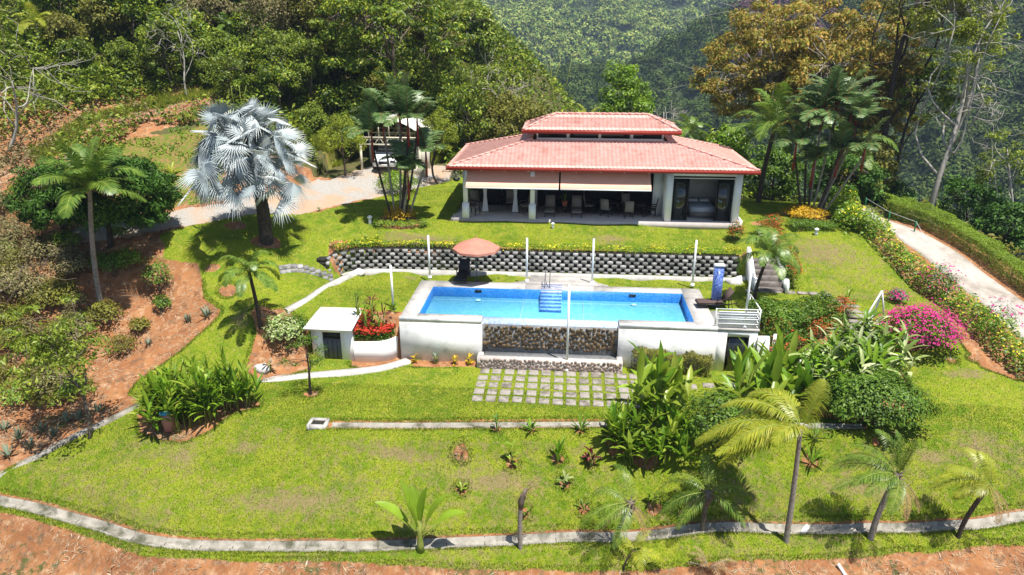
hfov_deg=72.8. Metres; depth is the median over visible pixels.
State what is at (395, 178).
round shrub
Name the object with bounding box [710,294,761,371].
pump room
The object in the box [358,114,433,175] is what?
carport
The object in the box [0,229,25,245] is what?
bank shrub
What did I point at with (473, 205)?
armchair
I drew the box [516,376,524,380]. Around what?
paving stone
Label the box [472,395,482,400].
paving stone
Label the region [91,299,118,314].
bank shrub
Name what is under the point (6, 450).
agave
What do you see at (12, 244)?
bank shrub
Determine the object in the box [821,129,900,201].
broadleaf tree
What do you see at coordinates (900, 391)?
round shrub
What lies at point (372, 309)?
cordyline
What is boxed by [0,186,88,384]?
bank scrub
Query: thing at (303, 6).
tree
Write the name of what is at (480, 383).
paving stone
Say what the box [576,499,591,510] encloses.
plant
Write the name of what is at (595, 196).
sliding door
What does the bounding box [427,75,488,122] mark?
jungle tree
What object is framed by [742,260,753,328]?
shade net pole
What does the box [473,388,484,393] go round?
paving stone
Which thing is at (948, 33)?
lime crowned tree
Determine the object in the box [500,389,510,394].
paving stone
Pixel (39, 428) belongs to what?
agave
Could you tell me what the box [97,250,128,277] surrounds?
bank shrub
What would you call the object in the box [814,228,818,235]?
garden lamp
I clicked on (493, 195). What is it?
sliding door
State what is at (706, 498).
wind blown palm
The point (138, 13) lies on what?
jungle tree
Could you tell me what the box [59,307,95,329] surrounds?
bank shrub
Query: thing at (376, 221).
border shrub
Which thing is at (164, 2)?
jungle tree
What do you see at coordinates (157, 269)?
bank shrub
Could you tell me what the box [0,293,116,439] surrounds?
feathery tree
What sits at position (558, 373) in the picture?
paving stone
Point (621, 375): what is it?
paving stone
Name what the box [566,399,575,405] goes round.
paving stone
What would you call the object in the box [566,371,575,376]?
paving stone
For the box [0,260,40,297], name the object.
bank shrub
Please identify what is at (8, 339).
bank shrub
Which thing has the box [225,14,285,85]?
jungle tree
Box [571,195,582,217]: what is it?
patio chair
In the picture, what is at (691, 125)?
young palm
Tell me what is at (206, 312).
agave
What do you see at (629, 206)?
patio chair
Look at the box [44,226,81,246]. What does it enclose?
bank shrub
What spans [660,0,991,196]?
orange tree
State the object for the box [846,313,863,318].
paving stone
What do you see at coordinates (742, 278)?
rock
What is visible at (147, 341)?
agave
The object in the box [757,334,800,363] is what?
garden stair
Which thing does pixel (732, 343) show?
door
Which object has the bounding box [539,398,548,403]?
paving stone
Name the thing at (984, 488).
wind blown palm
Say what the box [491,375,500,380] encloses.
paving stone
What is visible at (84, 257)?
bank shrub
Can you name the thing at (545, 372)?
paving stone
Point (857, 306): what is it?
paving stone
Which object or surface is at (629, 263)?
retaining wall
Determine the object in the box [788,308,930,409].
variegated ginger
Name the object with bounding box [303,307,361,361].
garden shed
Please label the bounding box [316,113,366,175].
clipped tree
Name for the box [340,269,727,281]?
path kerb
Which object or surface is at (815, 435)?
plant
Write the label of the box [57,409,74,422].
agave
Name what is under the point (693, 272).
shade net pole
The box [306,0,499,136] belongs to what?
spreading tree
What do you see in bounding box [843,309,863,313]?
paving stone
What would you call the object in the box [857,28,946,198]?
sparse tree
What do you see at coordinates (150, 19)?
jungle palm
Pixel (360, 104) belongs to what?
broadleaf tree
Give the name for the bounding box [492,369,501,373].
paving stone
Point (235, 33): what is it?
jungle tree
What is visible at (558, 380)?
paving stone
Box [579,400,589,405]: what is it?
paving stone
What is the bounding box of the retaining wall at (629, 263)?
[316,246,738,276]
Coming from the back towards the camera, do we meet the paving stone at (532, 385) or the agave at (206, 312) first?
the agave at (206, 312)
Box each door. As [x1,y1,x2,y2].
[323,338,341,358]
[473,188,500,204]
[502,189,529,204]
[537,172,583,205]
[584,190,621,206]
[622,173,653,207]
[671,177,689,220]
[713,178,734,220]
[723,336,748,370]
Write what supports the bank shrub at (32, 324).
on the ground at (32, 546)
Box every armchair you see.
[468,192,479,215]
[470,190,482,204]
[519,192,529,214]
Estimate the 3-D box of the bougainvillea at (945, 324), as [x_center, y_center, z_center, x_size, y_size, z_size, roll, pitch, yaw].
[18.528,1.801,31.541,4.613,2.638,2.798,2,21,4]
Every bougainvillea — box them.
[872,297,974,349]
[883,287,911,302]
[919,260,966,298]
[967,296,1023,331]
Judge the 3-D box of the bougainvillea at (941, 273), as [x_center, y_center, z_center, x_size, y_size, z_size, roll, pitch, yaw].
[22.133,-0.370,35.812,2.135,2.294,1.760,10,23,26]
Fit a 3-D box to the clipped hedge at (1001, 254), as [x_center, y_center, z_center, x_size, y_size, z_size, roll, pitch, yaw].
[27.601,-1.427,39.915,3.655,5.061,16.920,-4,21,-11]
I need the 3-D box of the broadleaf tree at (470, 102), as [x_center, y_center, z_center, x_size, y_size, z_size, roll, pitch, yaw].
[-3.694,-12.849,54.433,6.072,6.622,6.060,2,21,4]
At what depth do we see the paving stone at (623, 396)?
29.90 m
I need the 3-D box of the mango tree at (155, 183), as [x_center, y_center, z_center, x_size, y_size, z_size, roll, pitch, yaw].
[-20.171,-4.450,36.192,5.466,5.467,6.011,2,21,4]
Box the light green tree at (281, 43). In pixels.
[253,28,309,105]
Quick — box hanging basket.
[449,170,463,180]
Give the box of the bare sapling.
[550,58,571,111]
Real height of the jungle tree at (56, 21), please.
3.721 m
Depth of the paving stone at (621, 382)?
31.21 m
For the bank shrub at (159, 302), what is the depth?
34.57 m
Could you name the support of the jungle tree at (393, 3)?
on the ground at (32, 546)
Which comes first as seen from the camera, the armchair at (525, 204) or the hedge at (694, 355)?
the hedge at (694, 355)
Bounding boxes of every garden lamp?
[367,215,371,224]
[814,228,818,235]
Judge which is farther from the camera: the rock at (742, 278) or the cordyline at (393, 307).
the rock at (742, 278)
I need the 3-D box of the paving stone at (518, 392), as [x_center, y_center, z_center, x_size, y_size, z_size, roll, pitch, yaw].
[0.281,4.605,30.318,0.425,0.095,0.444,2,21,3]
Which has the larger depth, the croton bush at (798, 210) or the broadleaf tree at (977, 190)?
the broadleaf tree at (977, 190)
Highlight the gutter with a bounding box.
[0,495,1023,551]
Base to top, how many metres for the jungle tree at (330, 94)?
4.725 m
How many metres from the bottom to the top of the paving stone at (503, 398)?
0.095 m
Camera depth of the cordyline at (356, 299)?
33.49 m
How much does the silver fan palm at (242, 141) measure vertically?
8.508 m
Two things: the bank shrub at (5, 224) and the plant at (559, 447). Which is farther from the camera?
the bank shrub at (5, 224)
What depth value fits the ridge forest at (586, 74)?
244.43 m
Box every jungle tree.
[25,0,83,16]
[39,9,88,49]
[50,36,96,67]
[72,0,134,41]
[93,0,166,47]
[103,36,143,74]
[129,19,200,88]
[131,0,176,8]
[148,3,214,51]
[182,0,235,30]
[192,54,216,88]
[193,27,238,82]
[208,54,256,98]
[219,9,273,44]
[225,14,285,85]
[252,42,307,108]
[260,0,327,38]
[272,64,315,103]
[296,101,328,133]
[305,13,347,75]
[307,79,365,126]
[319,108,367,155]
[351,66,397,136]
[353,50,397,82]
[356,36,437,85]
[370,0,421,35]
[402,15,463,70]
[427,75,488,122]
[448,0,500,58]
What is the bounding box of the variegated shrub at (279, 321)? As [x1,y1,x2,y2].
[261,309,302,345]
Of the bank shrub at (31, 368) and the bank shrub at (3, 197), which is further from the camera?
the bank shrub at (3, 197)
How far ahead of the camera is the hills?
291.36 m
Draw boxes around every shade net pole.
[389,265,395,309]
[427,235,431,278]
[524,238,528,281]
[565,284,570,371]
[590,238,594,282]
[690,240,697,286]
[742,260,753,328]
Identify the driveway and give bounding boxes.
[835,208,1023,341]
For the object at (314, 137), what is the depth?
52.76 m
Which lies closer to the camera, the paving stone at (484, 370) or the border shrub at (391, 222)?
the paving stone at (484, 370)
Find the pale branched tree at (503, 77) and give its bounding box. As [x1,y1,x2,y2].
[469,43,528,134]
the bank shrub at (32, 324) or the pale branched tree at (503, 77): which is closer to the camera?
the bank shrub at (32, 324)
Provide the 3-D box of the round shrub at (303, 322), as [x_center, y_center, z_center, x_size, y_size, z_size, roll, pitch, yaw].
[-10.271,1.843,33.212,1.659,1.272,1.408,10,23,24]
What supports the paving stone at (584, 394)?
on the ground at (32, 546)
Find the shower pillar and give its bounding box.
[711,263,724,306]
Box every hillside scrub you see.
[491,31,915,212]
[872,199,1023,273]
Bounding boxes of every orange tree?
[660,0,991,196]
[825,41,941,139]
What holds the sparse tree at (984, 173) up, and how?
on the ground at (32, 546)
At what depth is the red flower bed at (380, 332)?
33.16 m
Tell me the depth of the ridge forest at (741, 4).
301.21 m
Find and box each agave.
[0,420,9,430]
[0,443,18,456]
[10,425,26,440]
[21,437,33,448]
[35,420,48,431]
[46,422,58,436]
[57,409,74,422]
[70,409,83,419]
[91,402,102,411]
[144,338,152,344]
[183,313,190,321]
[196,305,212,316]
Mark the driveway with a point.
(980, 283)
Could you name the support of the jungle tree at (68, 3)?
on the ground at (32, 546)
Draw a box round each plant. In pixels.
[162,161,179,173]
[262,358,275,371]
[375,480,463,553]
[411,353,417,362]
[431,352,439,363]
[452,355,458,365]
[457,481,467,491]
[465,353,474,364]
[490,413,501,431]
[504,439,518,465]
[520,418,539,431]
[550,434,566,460]
[556,470,573,487]
[559,193,571,211]
[571,413,590,431]
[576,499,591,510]
[581,446,601,467]
[644,490,660,507]
[686,545,737,574]
[800,441,828,464]
[807,421,834,443]
[844,287,853,297]
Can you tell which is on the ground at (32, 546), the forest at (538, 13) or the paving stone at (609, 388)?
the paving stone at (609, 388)
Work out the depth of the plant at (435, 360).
33.09 m
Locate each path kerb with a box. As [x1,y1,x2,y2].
[0,400,140,477]
[284,268,392,313]
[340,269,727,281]
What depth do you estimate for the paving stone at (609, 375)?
31.84 m
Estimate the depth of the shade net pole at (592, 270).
36.76 m
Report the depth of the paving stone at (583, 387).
30.70 m
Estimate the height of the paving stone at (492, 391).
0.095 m
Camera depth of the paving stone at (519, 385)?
30.89 m
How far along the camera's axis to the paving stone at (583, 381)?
31.30 m
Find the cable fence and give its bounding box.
[865,198,928,243]
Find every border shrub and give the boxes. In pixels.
[372,218,383,227]
[383,219,395,227]
[394,219,407,228]
[406,219,420,227]
[417,219,429,226]
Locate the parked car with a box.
[372,141,397,168]
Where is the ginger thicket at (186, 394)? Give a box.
[126,346,263,434]
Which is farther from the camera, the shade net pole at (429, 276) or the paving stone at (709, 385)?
the shade net pole at (429, 276)
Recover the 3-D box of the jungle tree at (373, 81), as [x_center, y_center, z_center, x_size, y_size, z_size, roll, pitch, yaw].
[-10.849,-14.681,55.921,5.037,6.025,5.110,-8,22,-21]
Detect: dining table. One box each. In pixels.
[599,200,619,214]
[629,202,645,216]
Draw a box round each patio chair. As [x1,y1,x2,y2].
[506,190,513,209]
[544,195,555,216]
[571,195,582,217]
[583,194,593,212]
[600,199,611,216]
[621,193,631,213]
[624,201,634,218]
[646,198,658,217]
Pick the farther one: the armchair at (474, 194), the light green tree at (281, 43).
the light green tree at (281, 43)
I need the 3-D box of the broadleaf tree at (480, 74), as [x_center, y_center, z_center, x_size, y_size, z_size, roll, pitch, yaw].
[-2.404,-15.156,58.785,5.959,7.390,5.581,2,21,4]
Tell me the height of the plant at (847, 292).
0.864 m
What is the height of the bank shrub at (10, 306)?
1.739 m
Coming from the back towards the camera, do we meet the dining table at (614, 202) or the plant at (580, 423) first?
the dining table at (614, 202)
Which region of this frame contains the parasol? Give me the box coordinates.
[452,236,499,281]
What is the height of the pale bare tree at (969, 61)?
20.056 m
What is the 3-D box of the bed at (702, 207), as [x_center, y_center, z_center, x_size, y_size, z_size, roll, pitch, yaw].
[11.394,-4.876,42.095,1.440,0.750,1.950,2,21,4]
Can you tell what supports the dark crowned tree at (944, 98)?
on the ground at (32, 546)
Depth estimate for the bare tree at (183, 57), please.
50.66 m
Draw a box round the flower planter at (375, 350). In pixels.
[353,332,397,362]
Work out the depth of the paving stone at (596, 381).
31.29 m
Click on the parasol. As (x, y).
(476, 247)
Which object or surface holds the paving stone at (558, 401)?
on the ground at (32, 546)
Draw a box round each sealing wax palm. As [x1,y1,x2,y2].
[342,71,446,221]
[769,65,892,215]
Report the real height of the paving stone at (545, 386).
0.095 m
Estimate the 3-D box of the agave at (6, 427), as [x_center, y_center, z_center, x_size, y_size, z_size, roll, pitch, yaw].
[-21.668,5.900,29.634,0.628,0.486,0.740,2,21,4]
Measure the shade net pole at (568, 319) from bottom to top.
4.305 m
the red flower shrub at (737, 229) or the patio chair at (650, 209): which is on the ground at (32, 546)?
the red flower shrub at (737, 229)
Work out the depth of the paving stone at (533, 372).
32.13 m
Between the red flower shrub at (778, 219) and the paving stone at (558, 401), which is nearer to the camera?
the paving stone at (558, 401)
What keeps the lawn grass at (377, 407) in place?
on the ground at (32, 546)
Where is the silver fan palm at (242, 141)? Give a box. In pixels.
[174,85,315,245]
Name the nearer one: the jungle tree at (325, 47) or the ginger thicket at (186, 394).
the ginger thicket at (186, 394)
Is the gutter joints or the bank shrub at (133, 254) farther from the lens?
the bank shrub at (133, 254)
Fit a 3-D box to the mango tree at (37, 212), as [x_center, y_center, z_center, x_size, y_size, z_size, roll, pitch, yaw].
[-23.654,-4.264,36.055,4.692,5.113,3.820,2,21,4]
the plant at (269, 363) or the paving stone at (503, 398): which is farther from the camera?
the plant at (269, 363)
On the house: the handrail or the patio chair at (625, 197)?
the patio chair at (625, 197)
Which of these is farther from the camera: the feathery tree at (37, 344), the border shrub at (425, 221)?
the border shrub at (425, 221)
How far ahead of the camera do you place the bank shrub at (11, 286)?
33.71 m
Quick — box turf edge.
[0,277,1023,572]
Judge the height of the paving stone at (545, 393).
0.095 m
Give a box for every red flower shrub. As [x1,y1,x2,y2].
[727,220,745,240]
[765,214,783,223]
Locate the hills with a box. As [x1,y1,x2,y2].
[487,0,1023,260]
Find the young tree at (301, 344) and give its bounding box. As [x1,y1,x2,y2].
[278,333,328,394]
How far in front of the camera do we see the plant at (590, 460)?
26.75 m
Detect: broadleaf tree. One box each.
[335,73,396,142]
[401,64,463,139]
[430,79,497,152]
[455,63,515,134]
[466,88,546,142]
[501,103,547,137]
[590,58,656,113]
[695,128,725,142]
[708,123,754,185]
[744,141,810,200]
[801,150,889,201]
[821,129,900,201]
[860,177,919,212]
[915,196,956,229]
[931,173,1005,236]
[974,196,1023,260]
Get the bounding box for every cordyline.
[348,290,362,319]
[358,301,374,329]
[362,295,377,321]
[370,312,384,326]
[381,298,388,323]
[386,303,397,312]
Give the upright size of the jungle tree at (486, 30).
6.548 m
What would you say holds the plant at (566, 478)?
on the ground at (32, 546)
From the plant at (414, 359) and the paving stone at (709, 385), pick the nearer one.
the paving stone at (709, 385)
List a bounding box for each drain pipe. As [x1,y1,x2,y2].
[800,524,808,531]
[837,563,846,574]
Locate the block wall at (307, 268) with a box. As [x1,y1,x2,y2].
[278,264,333,281]
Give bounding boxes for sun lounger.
[453,259,471,283]
[695,287,737,308]
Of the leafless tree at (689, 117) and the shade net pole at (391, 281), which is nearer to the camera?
the shade net pole at (391, 281)
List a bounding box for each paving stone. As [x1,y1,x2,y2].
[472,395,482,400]
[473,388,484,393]
[476,381,485,386]
[477,375,487,379]
[480,368,489,373]
[485,395,495,401]
[487,389,496,394]
[489,382,497,387]
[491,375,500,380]
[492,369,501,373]
[498,396,508,401]
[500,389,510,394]
[501,382,511,387]
[503,376,512,380]
[505,369,513,374]
[512,396,521,402]
[513,389,523,394]
[515,383,523,387]
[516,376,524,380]
[517,369,526,374]
[525,397,535,403]
[527,383,537,388]
[527,390,536,395]
[528,377,537,381]
[529,370,538,375]
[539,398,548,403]
[540,384,549,389]
[540,391,549,396]
[541,370,550,375]
[541,377,549,382]
[553,391,562,396]
[553,399,562,404]
[554,371,562,375]
[554,378,562,382]
[554,385,562,389]
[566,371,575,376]
[566,378,575,382]
[566,392,575,397]
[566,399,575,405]
[567,385,575,390]
[579,372,587,376]
[579,378,588,383]
[579,385,588,390]
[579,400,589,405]
[580,392,589,397]
[591,372,600,377]
[592,379,601,383]
[592,385,601,390]
[593,393,602,398]
[593,400,603,406]
[604,372,613,377]
[605,379,614,384]
[605,386,615,391]
[606,393,615,398]
[617,373,626,378]
[618,380,627,384]
[619,387,628,392]
[620,393,629,398]
[629,374,636,378]
[702,383,714,387]
[796,291,808,294]
[808,292,819,295]
[840,304,859,307]
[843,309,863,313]
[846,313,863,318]
[848,319,869,324]
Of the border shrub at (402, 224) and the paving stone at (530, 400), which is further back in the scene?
the border shrub at (402, 224)
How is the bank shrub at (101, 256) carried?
on the ground at (32, 546)
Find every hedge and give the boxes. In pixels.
[630,345,714,377]
[743,289,841,346]
[754,215,802,289]
[762,295,858,351]
[785,218,838,231]
[877,192,1023,294]
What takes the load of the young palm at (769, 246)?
on the ground at (32, 546)
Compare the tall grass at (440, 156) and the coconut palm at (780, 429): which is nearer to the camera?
the coconut palm at (780, 429)
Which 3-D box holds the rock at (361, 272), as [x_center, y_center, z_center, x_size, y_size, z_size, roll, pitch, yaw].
[-8.582,-0.813,38.922,0.744,0.517,0.589,2,21,4]
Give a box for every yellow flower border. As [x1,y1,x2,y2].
[329,234,741,260]
[829,181,1023,378]
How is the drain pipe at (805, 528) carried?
on the gutter
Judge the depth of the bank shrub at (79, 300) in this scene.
34.03 m
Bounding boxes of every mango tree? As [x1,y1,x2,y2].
[0,154,100,241]
[57,150,182,248]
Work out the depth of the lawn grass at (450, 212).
37.36 m
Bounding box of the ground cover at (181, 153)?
[103,125,222,204]
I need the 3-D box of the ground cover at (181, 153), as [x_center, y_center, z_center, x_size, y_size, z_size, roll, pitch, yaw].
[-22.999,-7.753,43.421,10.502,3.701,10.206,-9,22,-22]
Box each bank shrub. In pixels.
[0,189,13,212]
[0,216,32,241]
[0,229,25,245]
[0,236,22,263]
[0,238,21,258]
[0,249,29,266]
[0,258,24,288]
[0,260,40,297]
[0,278,28,293]
[0,298,32,330]
[0,317,46,341]
[0,318,42,350]
[0,359,10,378]
[0,376,40,405]
[6,267,54,302]
[12,233,65,262]
[13,278,73,311]
[16,363,51,374]
[17,366,61,395]
[18,363,70,399]
[19,231,48,249]
[20,343,67,368]
[24,383,65,407]
[36,274,81,300]
[36,314,99,348]
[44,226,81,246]
[46,316,66,330]
[48,249,91,278]
[48,366,84,388]
[49,372,93,398]
[52,219,81,231]
[52,242,80,259]
[59,247,103,273]
[59,291,92,308]
[59,305,87,320]
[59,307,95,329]
[80,298,128,326]
[88,251,114,269]
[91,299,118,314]
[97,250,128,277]
[102,332,140,354]
[105,224,131,239]
[110,245,145,271]
[128,316,151,331]
[139,256,173,294]
[151,294,171,310]
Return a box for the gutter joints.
[19,500,1022,549]
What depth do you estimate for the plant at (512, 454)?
26.80 m
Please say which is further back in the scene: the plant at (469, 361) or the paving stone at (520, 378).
the plant at (469, 361)
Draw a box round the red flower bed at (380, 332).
[353,308,394,340]
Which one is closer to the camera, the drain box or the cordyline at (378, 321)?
the drain box
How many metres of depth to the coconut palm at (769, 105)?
44.29 m
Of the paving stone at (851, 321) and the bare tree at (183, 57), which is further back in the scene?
the bare tree at (183, 57)
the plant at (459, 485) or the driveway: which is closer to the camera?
the plant at (459, 485)
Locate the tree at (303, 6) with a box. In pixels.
[268,0,390,79]
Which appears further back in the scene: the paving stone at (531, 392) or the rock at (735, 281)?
the rock at (735, 281)
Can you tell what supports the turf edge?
on the ground at (32, 546)
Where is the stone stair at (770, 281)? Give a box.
[745,247,788,293]
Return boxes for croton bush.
[382,204,416,220]
[778,203,829,219]
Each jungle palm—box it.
[11,1,54,49]
[72,6,101,23]
[136,17,177,67]
[210,11,244,36]
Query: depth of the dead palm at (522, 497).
24.12 m
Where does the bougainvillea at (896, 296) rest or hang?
on the ground at (32, 546)
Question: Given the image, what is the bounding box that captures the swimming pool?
[399,269,717,372]
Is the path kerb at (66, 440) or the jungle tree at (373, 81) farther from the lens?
the jungle tree at (373, 81)
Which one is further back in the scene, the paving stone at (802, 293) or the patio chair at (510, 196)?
the patio chair at (510, 196)
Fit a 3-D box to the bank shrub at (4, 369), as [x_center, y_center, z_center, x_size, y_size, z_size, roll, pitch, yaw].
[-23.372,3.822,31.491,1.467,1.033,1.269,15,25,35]
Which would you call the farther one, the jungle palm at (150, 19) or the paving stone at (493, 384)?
the jungle palm at (150, 19)
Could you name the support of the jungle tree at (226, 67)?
on the ground at (32, 546)
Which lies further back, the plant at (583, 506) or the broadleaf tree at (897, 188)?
the broadleaf tree at (897, 188)
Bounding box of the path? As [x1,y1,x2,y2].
[259,358,410,381]
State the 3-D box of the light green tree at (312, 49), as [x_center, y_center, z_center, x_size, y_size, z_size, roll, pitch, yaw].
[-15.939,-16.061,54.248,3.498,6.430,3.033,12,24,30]
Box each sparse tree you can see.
[839,121,910,176]
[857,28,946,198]
[972,107,1023,230]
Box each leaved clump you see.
[618,339,703,425]
[715,322,812,418]
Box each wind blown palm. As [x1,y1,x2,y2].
[579,464,649,548]
[657,453,749,530]
[825,429,919,540]
[929,447,1009,538]
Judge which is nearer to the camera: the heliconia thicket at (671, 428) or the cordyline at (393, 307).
the heliconia thicket at (671, 428)
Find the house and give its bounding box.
[446,112,760,229]
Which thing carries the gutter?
on the ground at (32, 546)
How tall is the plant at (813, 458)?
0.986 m
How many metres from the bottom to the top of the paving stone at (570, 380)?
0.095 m
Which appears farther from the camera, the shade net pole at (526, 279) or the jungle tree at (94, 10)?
the jungle tree at (94, 10)
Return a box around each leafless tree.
[653,106,686,120]
[671,103,707,137]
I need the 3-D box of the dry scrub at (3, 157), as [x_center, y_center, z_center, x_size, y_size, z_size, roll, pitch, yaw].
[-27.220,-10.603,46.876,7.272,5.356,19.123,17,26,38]
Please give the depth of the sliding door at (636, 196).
43.49 m
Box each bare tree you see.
[0,16,94,151]
[0,235,75,325]
[146,0,209,97]
[900,0,1022,219]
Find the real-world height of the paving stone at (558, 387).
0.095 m
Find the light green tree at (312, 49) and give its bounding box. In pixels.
[284,38,330,101]
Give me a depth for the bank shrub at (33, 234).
36.41 m
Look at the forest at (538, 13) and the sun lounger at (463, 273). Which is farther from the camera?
the forest at (538, 13)
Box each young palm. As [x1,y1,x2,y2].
[216,250,280,329]
[576,103,598,112]
[613,530,664,572]
[672,113,711,141]
[734,227,800,299]
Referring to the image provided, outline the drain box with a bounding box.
[306,417,329,430]
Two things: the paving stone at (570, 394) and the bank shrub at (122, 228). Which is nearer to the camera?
the paving stone at (570, 394)
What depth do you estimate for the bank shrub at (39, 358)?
31.70 m
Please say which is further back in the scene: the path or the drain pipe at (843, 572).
the path
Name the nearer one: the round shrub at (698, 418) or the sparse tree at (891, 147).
the round shrub at (698, 418)
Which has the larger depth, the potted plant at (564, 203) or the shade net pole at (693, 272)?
the potted plant at (564, 203)
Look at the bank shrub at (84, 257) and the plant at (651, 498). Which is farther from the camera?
the bank shrub at (84, 257)
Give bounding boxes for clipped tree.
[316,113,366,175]
[419,108,458,183]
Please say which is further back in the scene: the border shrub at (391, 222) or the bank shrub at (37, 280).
the border shrub at (391, 222)
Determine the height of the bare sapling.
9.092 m
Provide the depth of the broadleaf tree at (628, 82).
52.69 m
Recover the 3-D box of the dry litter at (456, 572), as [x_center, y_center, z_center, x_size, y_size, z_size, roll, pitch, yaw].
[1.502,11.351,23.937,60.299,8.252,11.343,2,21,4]
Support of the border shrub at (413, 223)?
on the ground at (32, 546)
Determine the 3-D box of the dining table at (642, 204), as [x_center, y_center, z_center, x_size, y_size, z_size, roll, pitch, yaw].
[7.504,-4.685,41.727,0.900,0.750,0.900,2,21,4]
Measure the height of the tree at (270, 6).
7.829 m
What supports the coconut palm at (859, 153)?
on the ground at (32, 546)
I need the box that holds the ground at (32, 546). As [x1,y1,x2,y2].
[0,0,1023,574]
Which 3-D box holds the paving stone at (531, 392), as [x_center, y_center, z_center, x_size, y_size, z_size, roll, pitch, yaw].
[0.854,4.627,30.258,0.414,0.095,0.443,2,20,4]
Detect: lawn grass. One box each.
[2,368,1023,565]
[158,185,1023,407]
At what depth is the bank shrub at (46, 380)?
30.69 m
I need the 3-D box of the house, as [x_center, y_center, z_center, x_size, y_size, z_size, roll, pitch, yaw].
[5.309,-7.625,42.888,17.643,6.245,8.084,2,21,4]
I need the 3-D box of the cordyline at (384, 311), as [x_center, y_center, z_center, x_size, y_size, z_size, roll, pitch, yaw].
[-6.083,1.243,33.352,0.854,1.582,0.680,18,27,40]
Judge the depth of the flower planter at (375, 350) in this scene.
33.26 m
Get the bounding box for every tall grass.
[27,86,225,163]
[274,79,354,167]
[418,137,467,163]
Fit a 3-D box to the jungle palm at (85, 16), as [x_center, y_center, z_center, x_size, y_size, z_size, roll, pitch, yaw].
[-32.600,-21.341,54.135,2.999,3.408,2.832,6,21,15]
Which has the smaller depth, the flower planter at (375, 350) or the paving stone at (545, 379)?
the paving stone at (545, 379)
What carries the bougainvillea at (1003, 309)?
on the ground at (32, 546)
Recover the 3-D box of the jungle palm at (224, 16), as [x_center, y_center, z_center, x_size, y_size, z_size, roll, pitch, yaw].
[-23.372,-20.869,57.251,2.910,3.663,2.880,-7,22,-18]
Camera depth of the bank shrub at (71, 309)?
33.71 m
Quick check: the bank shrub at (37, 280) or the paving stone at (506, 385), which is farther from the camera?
the bank shrub at (37, 280)
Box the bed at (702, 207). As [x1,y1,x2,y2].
[687,198,714,216]
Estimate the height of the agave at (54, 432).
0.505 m
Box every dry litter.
[0,92,230,191]
[0,193,351,451]
[0,421,1023,574]
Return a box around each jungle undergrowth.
[0,0,537,172]
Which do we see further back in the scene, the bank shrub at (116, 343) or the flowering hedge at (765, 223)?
the flowering hedge at (765, 223)
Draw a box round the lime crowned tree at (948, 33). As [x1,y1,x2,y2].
[897,0,1023,219]
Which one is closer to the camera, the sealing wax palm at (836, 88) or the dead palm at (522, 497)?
the dead palm at (522, 497)
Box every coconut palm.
[31,135,147,301]
[694,378,831,543]
[722,81,816,202]
[799,124,898,210]
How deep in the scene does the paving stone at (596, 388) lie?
30.62 m
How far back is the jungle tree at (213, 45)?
52.84 m
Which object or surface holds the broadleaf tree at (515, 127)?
on the ground at (32, 546)
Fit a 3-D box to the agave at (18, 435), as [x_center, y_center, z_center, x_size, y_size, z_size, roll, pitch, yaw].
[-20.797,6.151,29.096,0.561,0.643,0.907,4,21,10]
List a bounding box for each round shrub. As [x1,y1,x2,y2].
[283,312,307,336]
[372,169,421,192]
[677,384,759,448]
[803,366,946,429]
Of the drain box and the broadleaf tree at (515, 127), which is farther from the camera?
the broadleaf tree at (515, 127)
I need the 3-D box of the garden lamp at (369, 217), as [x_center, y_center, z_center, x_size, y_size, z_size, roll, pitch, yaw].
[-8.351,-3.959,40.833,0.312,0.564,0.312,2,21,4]
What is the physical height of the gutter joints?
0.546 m
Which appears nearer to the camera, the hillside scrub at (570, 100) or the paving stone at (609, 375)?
the paving stone at (609, 375)
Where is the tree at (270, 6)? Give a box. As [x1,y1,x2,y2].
[230,0,312,39]
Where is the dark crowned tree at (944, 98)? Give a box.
[885,63,975,204]
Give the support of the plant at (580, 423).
on the ground at (32, 546)
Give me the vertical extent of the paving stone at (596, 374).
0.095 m
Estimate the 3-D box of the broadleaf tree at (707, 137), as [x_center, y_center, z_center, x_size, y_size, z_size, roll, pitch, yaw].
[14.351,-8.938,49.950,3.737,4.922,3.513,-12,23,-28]
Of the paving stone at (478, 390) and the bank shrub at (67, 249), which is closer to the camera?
the paving stone at (478, 390)
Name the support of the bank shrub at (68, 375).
on the ground at (32, 546)
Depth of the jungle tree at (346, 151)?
52.36 m
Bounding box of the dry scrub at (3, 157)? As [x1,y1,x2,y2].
[0,88,231,176]
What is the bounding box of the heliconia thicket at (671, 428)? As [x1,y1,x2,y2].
[593,394,699,468]
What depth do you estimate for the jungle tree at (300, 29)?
57.27 m
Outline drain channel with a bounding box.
[331,422,864,428]
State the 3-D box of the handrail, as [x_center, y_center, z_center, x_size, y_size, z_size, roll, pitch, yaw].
[17.064,1.016,32.571,1.544,1.781,0.228,-11,23,-27]
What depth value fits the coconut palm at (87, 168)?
32.21 m
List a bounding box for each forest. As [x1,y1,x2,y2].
[473,0,783,72]
[547,0,1023,265]
[720,0,840,99]
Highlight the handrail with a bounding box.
[865,290,883,326]
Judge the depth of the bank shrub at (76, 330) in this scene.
32.66 m
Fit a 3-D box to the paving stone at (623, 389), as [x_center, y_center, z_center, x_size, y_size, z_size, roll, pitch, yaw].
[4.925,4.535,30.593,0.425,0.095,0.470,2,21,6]
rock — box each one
[254,363,269,373]
[353,269,364,275]
[725,277,742,284]
[736,275,746,280]
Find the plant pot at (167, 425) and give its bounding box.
[159,410,175,431]
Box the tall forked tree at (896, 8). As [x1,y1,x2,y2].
[869,0,969,206]
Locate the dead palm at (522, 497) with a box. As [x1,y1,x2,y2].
[515,478,543,549]
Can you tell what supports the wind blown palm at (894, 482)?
on the ground at (32, 546)
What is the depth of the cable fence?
44.63 m

